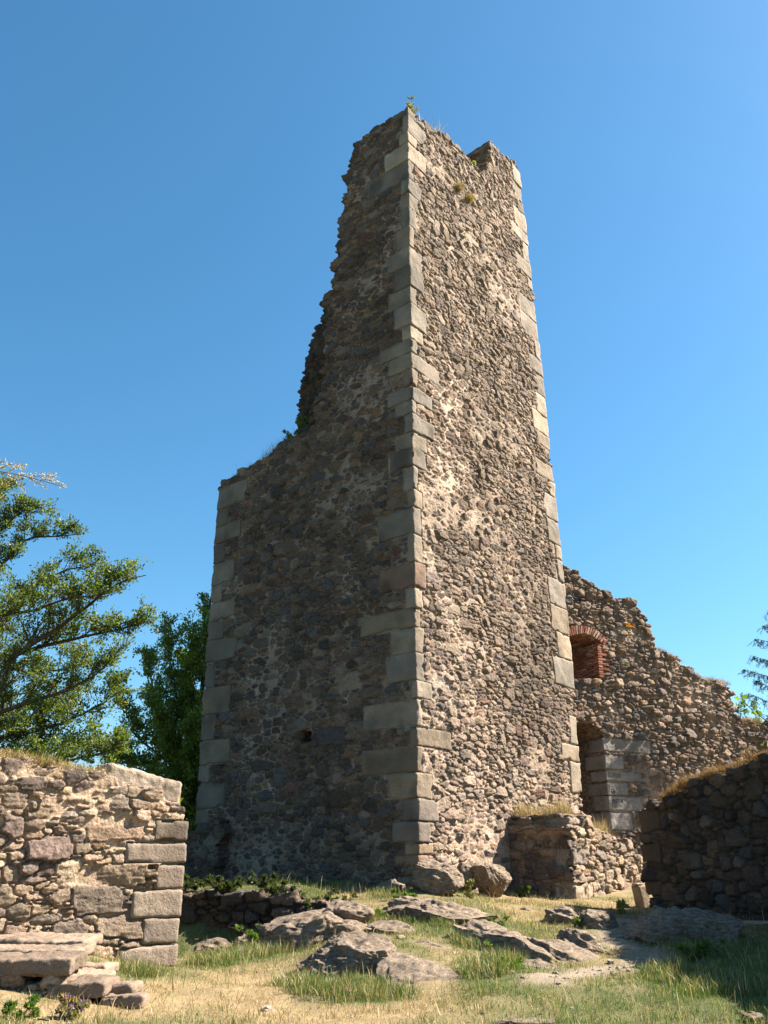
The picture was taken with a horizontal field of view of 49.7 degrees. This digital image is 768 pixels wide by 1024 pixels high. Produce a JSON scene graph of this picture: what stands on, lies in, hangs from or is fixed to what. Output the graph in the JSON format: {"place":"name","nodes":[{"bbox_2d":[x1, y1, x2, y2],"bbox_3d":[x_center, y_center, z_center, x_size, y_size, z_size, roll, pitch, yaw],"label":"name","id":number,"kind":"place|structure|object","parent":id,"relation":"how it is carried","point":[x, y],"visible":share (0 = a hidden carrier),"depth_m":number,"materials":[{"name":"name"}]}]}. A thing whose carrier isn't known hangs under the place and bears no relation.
{"place":"outdoors","nodes":[
{"label":"outdoors","id":0,"kind":"place"},
{"bbox_2d":[0,873,767,1023],"bbox_3d":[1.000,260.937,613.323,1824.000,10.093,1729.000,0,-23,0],"label":"ground","id":1,"kind":"structure","parent":0,"point":[536,979],"depth_m":10.52,"materials":[{"name":"brown plant"}]},
{"bbox_2d":[1,993,49,1020],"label":"weed","id":2,"kind":"object","parent":1,"relation":"on","point":[9,1006],"visible":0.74,"depth_m":8.31,"materials":[{"name":"green plant"}]},
{"bbox_2d":[0,457,66,498],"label":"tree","id":3,"kind":"object","parent":1,"relation":"on","point":[25,476],"visible":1,"depth_m":4.84,"materials":[{"name":"plant"}]},
{"bbox_2d":[54,992,91,1021],"bbox_3d":[-3.232,5.103,8.550,0.284,0.304,0.458,-14,-26,30],"label":"weed","id":4,"kind":"object","parent":1,"relation":"on","point":[67,999],"visible":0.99,"depth_m":8.49,"materials":[{"name":"purple plant"}]},
{"bbox_2d":[0,932,148,1008],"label":"stone steps","id":5,"kind":"structure","parent":1,"relation":"on","point":[57,962],"depth_m":9.45,"materials":[{"name":"stone"}]},
{"bbox_2d":[0,472,159,767],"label":"broadleaf tree","id":6,"kind":"object","parent":1,"relation":"on","point":[13,725],"visible":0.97,"depth_m":15.71,"materials":[{"name":"green plant"}]},
{"bbox_2d":[0,756,188,967],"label":"rubble wall","id":7,"kind":"structure","parent":1,"relation":"on","point":[82,850],"depth_m":12.34,"materials":[{"name":"stone"}]},
{"bbox_2d":[0,747,108,774],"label":"dry grass","id":8,"kind":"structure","parent":7,"relation":"on","point":[40,763],"depth_m":12.39,"materials":[{"name":"plant"}]},
{"bbox_2d":[98,592,212,832],"bbox_3d":[-7.352,7.278,28.376,5.253,10.213,3.881,-11,-25,25],"label":"broadleaf tree","id":9,"kind":"object","parent":1,"relation":"on","point":[182,706],"visible":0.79,"depth_m":28.13,"materials":[{"name":"green plant"}]},
{"bbox_2d":[179,816,233,880],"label":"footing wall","id":10,"kind":"structure","parent":1,"relation":"on","point":[206,847],"depth_m":22.76,"materials":[{"name":"grey stone"}]},
{"bbox_2d":[193,937,231,953],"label":"boulder","id":11,"kind":"object","parent":1,"relation":"on","point":[212,942],"visible":0.48,"depth_m":14.68,"materials":[{"name":"grey stone"}]},
{"bbox_2d":[231,933,251,947],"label":"boulder","id":12,"kind":"object","parent":1,"relation":"on","point":[240,939],"visible":0.21,"depth_m":14.93,"materials":[{"name":"grey stone"}]},
{"bbox_2d":[228,922,262,942],"bbox_3d":[-1.917,7.430,14.499,1.202,0.444,1.288,-6,-23,14],"label":"weed","id":13,"kind":"object","parent":1,"relation":"on","point":[249,935],"visible":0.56,"depth_m":14.47,"materials":[{"name":"green plant"}]},
{"bbox_2d":[174,884,329,934],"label":"terrace wall","id":14,"kind":"structure","parent":1,"relation":"on","point":[218,907],"depth_m":16.18,"materials":[{"name":"grey stone"}]},
{"bbox_2d":[181,873,224,890],"bbox_3d":[-4.026,7.421,16.622,0.934,0.432,1.792,-9,-24,21],"label":"weed","id":15,"kind":"object","parent":14,"relation":"on","point":[187,884],"visible":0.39,"depth_m":16.89,"materials":[{"name":"green plant"}]},
{"bbox_2d":[192,874,244,893],"bbox_3d":[-3.276,7.582,16.875,0.922,0.436,1.503,-8,-24,18],"label":"weed","id":16,"kind":"object","parent":14,"relation":"on","point":[228,886],"visible":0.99,"depth_m":16.55,"materials":[{"name":"green plant"}]},
{"bbox_2d":[230,870,288,893],"bbox_3d":[-2.519,7.489,16.684,1.167,0.521,1.683,11,-25,-24],"label":"weed","id":17,"kind":"object","parent":14,"relation":"on","point":[263,883],"visible":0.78,"depth_m":16.41,"materials":[{"name":"green plant"}]},
{"bbox_2d":[258,923,269,939],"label":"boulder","id":18,"kind":"object","parent":1,"relation":"on","point":[261,928],"visible":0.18,"depth_m":14.85,"materials":[{"name":"grey stone"}]},
{"bbox_2d":[262,908,344,951],"bbox_3d":[-1.356,7.529,14.557,1.614,0.966,1.527,0,-23,0],"label":"boulder","id":19,"kind":"object","parent":1,"relation":"on","point":[312,925],"visible":0.48,"depth_m":14.19,"materials":[{"name":"grey stone"}]},
{"bbox_2d":[270,885,357,910],"bbox_3d":[-1.307,7.747,16.584,1.024,0.584,2.666,-10,-24,22],"label":"weed","id":20,"kind":"object","parent":1,"relation":"on","point":[307,902],"visible":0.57,"depth_m":16.50,"materials":[{"name":"green plant"}]},
{"bbox_2d":[296,930,396,980],"bbox_3d":[-0.520,6.590,12.022,1.539,0.909,1.300,0,-23,0],"label":"boulder","id":21,"kind":"object","parent":1,"relation":"on","point":[340,951],"visible":0.41,"depth_m":11.74,"materials":[{"name":"grey stone"}]},
{"bbox_2d":[326,899,374,923],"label":"boulder","id":22,"kind":"object","parent":1,"relation":"on","point":[352,910],"visible":0.41,"depth_m":14.94,"materials":[{"name":"grey stone"}]},
{"bbox_2d":[327,919,373,936],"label":"boulder","id":23,"kind":"object","parent":1,"relation":"on","point":[349,925],"visible":0.38,"depth_m":14.10,"materials":[{"name":"grey stone"}]},
{"bbox_2d":[371,908,389,918],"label":"weed","id":24,"kind":"object","parent":1,"relation":"on","point":[379,910],"visible":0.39,"depth_m":15.62,"materials":[{"name":"green plant"}]},
{"bbox_2d":[9,871,767,1023],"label":"tall grass","id":25,"kind":"structure","parent":1,"relation":"on","point":[366,987],"depth_m":11.00,"materials":[{"name":"green plant"}]},
{"bbox_2d":[195,107,582,892],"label":"stone tower","id":26,"kind":"structure","parent":1,"relation":"on","point":[389,687],"depth_m":24.20,"materials":[{"name":"stone"}]},
{"bbox_2d":[231,429,297,475],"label":"dry grass","id":27,"kind":"structure","parent":26,"relation":"on","point":[275,445],"depth_m":26.97,"materials":[{"name":"plant"}]},
{"bbox_2d":[282,428,301,439],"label":"weed","id":28,"kind":"object","parent":26,"relation":"on","point":[298,431],"visible":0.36,"depth_m":26.91,"materials":[{"name":"green plant"}]},
{"bbox_2d":[295,415,309,426],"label":"weed","id":29,"kind":"object","parent":26,"relation":"on","point":[304,419],"visible":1,"depth_m":26.20,"materials":[{"name":"green plant"}]},
{"bbox_2d":[405,95,419,113],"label":"weed","id":30,"kind":"object","parent":26,"relation":"on","point":[410,105],"visible":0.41,"depth_m":28.42,"materials":[{"name":"green plant"}]},
{"bbox_2d":[418,112,445,135],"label":"dry grass","id":31,"kind":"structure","parent":26,"relation":"on","point":[431,125],"depth_m":29.14,"materials":[{"name":"plant"}]},
{"bbox_2d":[453,179,465,192],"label":"grass clump","id":32,"kind":"object","parent":26,"relation":"on","point":[459,187],"visible":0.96,"depth_m":28.94,"materials":[{"name":"yellow plant"}]},
{"bbox_2d":[464,190,478,203],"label":"grass clump","id":33,"kind":"object","parent":26,"relation":"attached to","point":[468,198],"visible":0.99,"depth_m":29.43,"materials":[{"name":"yellow plant"}]},
{"bbox_2d":[365,920,413,934],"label":"boulder","id":34,"kind":"object","parent":1,"relation":"on","point":[389,926],"visible":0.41,"depth_m":14.18,"materials":[{"name":"grey stone"}]},
{"bbox_2d":[378,879,404,890],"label":"boulder","id":35,"kind":"object","parent":1,"relation":"on","point":[395,883],"visible":0.33,"depth_m":18.43,"materials":[{"name":"grey stone"}]},
{"bbox_2d":[378,887,417,897],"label":"weed","id":36,"kind":"object","parent":1,"relation":"on","point":[394,890],"visible":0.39,"depth_m":17.00,"materials":[{"name":"green plant"}]},
{"bbox_2d":[387,896,430,906],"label":"boulder","id":37,"kind":"object","parent":1,"relation":"on","point":[403,900],"visible":0.3,"depth_m":16.15,"materials":[{"name":"grey stone"}]},
{"bbox_2d":[376,952,461,986],"bbox_3d":[0.470,6.386,11.217,1.192,0.648,1.577,0,-23,0],"label":"boulder","id":38,"kind":"object","parent":1,"relation":"on","point":[399,965],"visible":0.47,"depth_m":11.27,"materials":[{"name":"grey stone"}]},
{"bbox_2d":[416,940,449,948],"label":"boulder","id":39,"kind":"object","parent":1,"relation":"on","point":[425,942],"visible":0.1,"depth_m":12.92,"materials":[{"name":"grey stone"}]},
{"bbox_2d":[412,859,464,894],"bbox_3d":[1.184,8.111,18.218,1.167,0.902,0.919,0,-23,0],"label":"boulder","id":40,"kind":"object","parent":1,"relation":"on","point":[432,876],"visible":0.83,"depth_m":17.94,"materials":[{"name":"grey stone"}]},
{"bbox_2d":[386,899,498,924],"bbox_3d":[1.038,7.642,15.566,2.026,0.665,1.266,-13,-26,29],"label":"boulder","id":41,"kind":"object","parent":1,"relation":"on","point":[450,910],"visible":0.59,"depth_m":15.35,"materials":[{"name":"grey stone"}]},
{"bbox_2d":[457,862,478,888],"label":"boulder","id":42,"kind":"object","parent":1,"relation":"on","point":[465,870],"visible":0.55,"depth_m":19.39,"materials":[{"name":"grey stone"}]},
{"bbox_2d":[463,878,475,897],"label":"weed","id":43,"kind":"object","parent":1,"relation":"on","point":[469,884],"visible":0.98,"depth_m":18.14,"materials":[{"name":"green plant"}]},
{"bbox_2d":[449,919,507,935],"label":"boulder","id":44,"kind":"object","parent":1,"relation":"on","point":[480,924],"visible":0.26,"depth_m":14.05,"materials":[{"name":"grey stone"}]},
{"bbox_2d":[480,940,492,947],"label":"weed","id":45,"kind":"object","parent":1,"relation":"on","point":[486,944],"visible":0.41,"depth_m":13.10,"materials":[{"name":"green plant"}]},
{"bbox_2d":[209,892,766,1017],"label":"gravel","id":46,"kind":"structure","parent":1,"relation":"on","point":[268,1007],"depth_m":12.32,"materials":[{"name":"stone"}]},
{"bbox_2d":[472,861,511,896],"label":"boulder","id":47,"kind":"object","parent":1,"relation":"on","point":[494,880],"visible":0.84,"depth_m":19.34,"materials":[{"name":"grey stone"}]},
{"bbox_2d":[487,913,509,926],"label":"weed","id":48,"kind":"object","parent":1,"relation":"on","point":[505,917],"visible":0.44,"depth_m":15.11,"materials":[{"name":"green plant"}]},
{"bbox_2d":[453,924,557,963],"bbox_3d":[2.055,7.127,13.513,2.262,0.689,1.289,-21,-30,40],"label":"boulder","id":49,"kind":"object","parent":1,"relation":"on","point":[512,939],"visible":0.44,"depth_m":13.09,"materials":[{"name":"grey stone"}]},
{"bbox_2d":[495,954,528,969],"bbox_3d":[1.803,6.391,11.687,0.433,0.240,0.865,-5,-23,12],"label":"weed","id":50,"kind":"object","parent":1,"relation":"on","point":[520,959],"visible":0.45,"depth_m":11.78,"materials":[{"name":"green plant"}]},
{"bbox_2d":[493,1017,554,1023],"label":"stone","id":51,"kind":"object","parent":1,"relation":"on","point":[511,1020],"visible":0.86,"depth_m":8.57,"materials":[{"name":"grey stone"}]},
{"bbox_2d":[514,885,534,896],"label":"weed","id":52,"kind":"object","parent":1,"relation":"on","point":[526,888],"visible":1,"depth_m":20.08,"materials":[{"name":"green plant"}]},
{"bbox_2d":[521,958,563,968],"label":"boulder","id":53,"kind":"object","parent":1,"relation":"on","point":[539,962],"visible":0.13,"depth_m":11.98,"materials":[{"name":"grey stone"}]},
{"bbox_2d":[544,905,578,923],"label":"boulder","id":54,"kind":"object","parent":1,"relation":"on","point":[562,913],"visible":0.72,"depth_m":16.15,"materials":[{"name":"grey stone"}]},
{"bbox_2d":[527,937,599,961],"bbox_3d":[2.758,7.080,13.127,1.394,0.628,1.024,-9,-24,21],"label":"boulder","id":55,"kind":"object","parent":1,"relation":"on","point":[564,949],"visible":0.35,"depth_m":13.02,"materials":[{"name":"grey stone"}]},
{"bbox_2d":[507,813,642,898],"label":"wall","id":56,"kind":"structure","parent":1,"relation":"on","point":[571,856],"depth_m":21.26,"materials":[{"name":"stone"}]},
{"bbox_2d":[513,797,617,837],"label":"dry grass","id":57,"kind":"structure","parent":56,"relation":"on","point":[529,811],"depth_m":21.97,"materials":[{"name":"beige plant"}]},
{"bbox_2d":[569,916,582,926],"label":"weed","id":58,"kind":"object","parent":1,"relation":"on","point":[577,920],"visible":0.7,"depth_m":15.70,"materials":[{"name":"green plant"}]},
{"bbox_2d":[556,928,604,953],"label":"boulder","id":59,"kind":"object","parent":1,"relation":"on","point":[585,939],"visible":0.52,"depth_m":13.61,"materials":[{"name":"grey stone"}]},
{"bbox_2d":[579,909,618,929],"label":"boulder","id":60,"kind":"object","parent":1,"relation":"on","point":[600,919],"visible":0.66,"depth_m":15.59,"materials":[{"name":"grey stone"}]},
{"bbox_2d":[615,898,631,913],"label":"weed","id":61,"kind":"object","parent":1,"relation":"on","point":[622,904],"visible":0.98,"depth_m":17.43,"materials":[{"name":"green plant"}]},
{"bbox_2d":[631,883,649,907],"bbox_3d":[6.224,9.388,19.917,0.417,0.869,0.334,11,-25,-25],"label":"stone post","id":62,"kind":"object","parent":1,"relation":"on","point":[641,896],"visible":0.6,"depth_m":19.89,"materials":[{"name":"stone"}]},
{"bbox_2d":[562,565,767,868],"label":"ruined wall","id":63,"kind":"structure","parent":1,"relation":"on","point":[651,720],"depth_m":28.39,"materials":[{"name":"stone"}]},
{"bbox_2d":[656,645,681,662],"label":"dry grass","id":64,"kind":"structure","parent":63,"relation":"on","point":[659,649],"depth_m":29.69,"materials":[{"name":"beige plant"}]},
{"bbox_2d":[697,673,730,685],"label":"dry grass","id":65,"kind":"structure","parent":63,"relation":"on","point":[706,678],"depth_m":30.40,"materials":[{"name":"beige plant"}]},
{"bbox_2d":[739,716,765,723],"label":"dry grass","id":66,"kind":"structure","parent":63,"relation":"on","point":[754,720],"depth_m":30.76,"materials":[{"name":"yellow plant"}]},
{"bbox_2d":[622,905,746,944],"bbox_3d":[5.309,7.498,14.614,2.102,1.001,0.916,0,-23,0],"label":"boulder","id":67,"kind":"object","parent":1,"relation":"on","point":[655,922],"visible":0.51,"depth_m":14.41,"materials":[{"name":"grey stone"}]},
{"bbox_2d":[663,937,725,962],"bbox_3d":[4.774,6.635,12.471,1.174,0.443,0.845,0,-23,0],"label":"weed","id":68,"kind":"object","parent":1,"relation":"on","point":[704,945],"visible":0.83,"depth_m":12.41,"materials":[{"name":"green plant"}]},
{"bbox_2d":[638,752,767,920],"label":"grassy wall","id":69,"kind":"structure","parent":1,"relation":"on","point":[704,846],"depth_m":17.23,"materials":[{"name":"stone"}]},
{"bbox_2d":[653,737,767,801],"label":"dry grass","id":70,"kind":"structure","parent":69,"relation":"on","point":[678,787],"depth_m":17.81,"materials":[{"name":"brown plant"}]},
{"bbox_2d":[734,694,767,753],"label":"hazel shrub","id":71,"kind":"object","parent":1,"relation":"on","point":[756,712],"visible":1,"depth_m":8.48,"materials":[{"name":"green plant"}]},
{"bbox_2d":[735,692,767,719],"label":"shrub","id":72,"kind":"object","parent":1,"relation":"on","point":[747,711],"visible":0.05,"depth_m":32.93,"materials":[{"name":"green plant"}]},
{"bbox_2d":[740,1011,763,1021],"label":"stone","id":73,"kind":"object","parent":1,"relation":"on","point":[752,1015],"visible":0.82,"depth_m":8.77,"materials":[{"name":"grey stone"}]},
{"bbox_2d":[738,610,767,726],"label":"larch tree","id":74,"kind":"object","parent":1,"relation":"on","point":[760,683],"visible":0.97,"depth_m":29.73,"materials":[{"name":"green plant"}]},
{"bbox_2d":[743,921,767,924],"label":"plank","id":75,"kind":"object","parent":1,"relation":"on","point":[756,922],"visible":1,"depth_m":12.95,"materials":[{"name":"wood"}]},
{"bbox_2d":[0,0,767,774],"label":"sky","id":76,"kind":"structure","parent":0,"point":[172,187],"materials":[{"name":"blue"}]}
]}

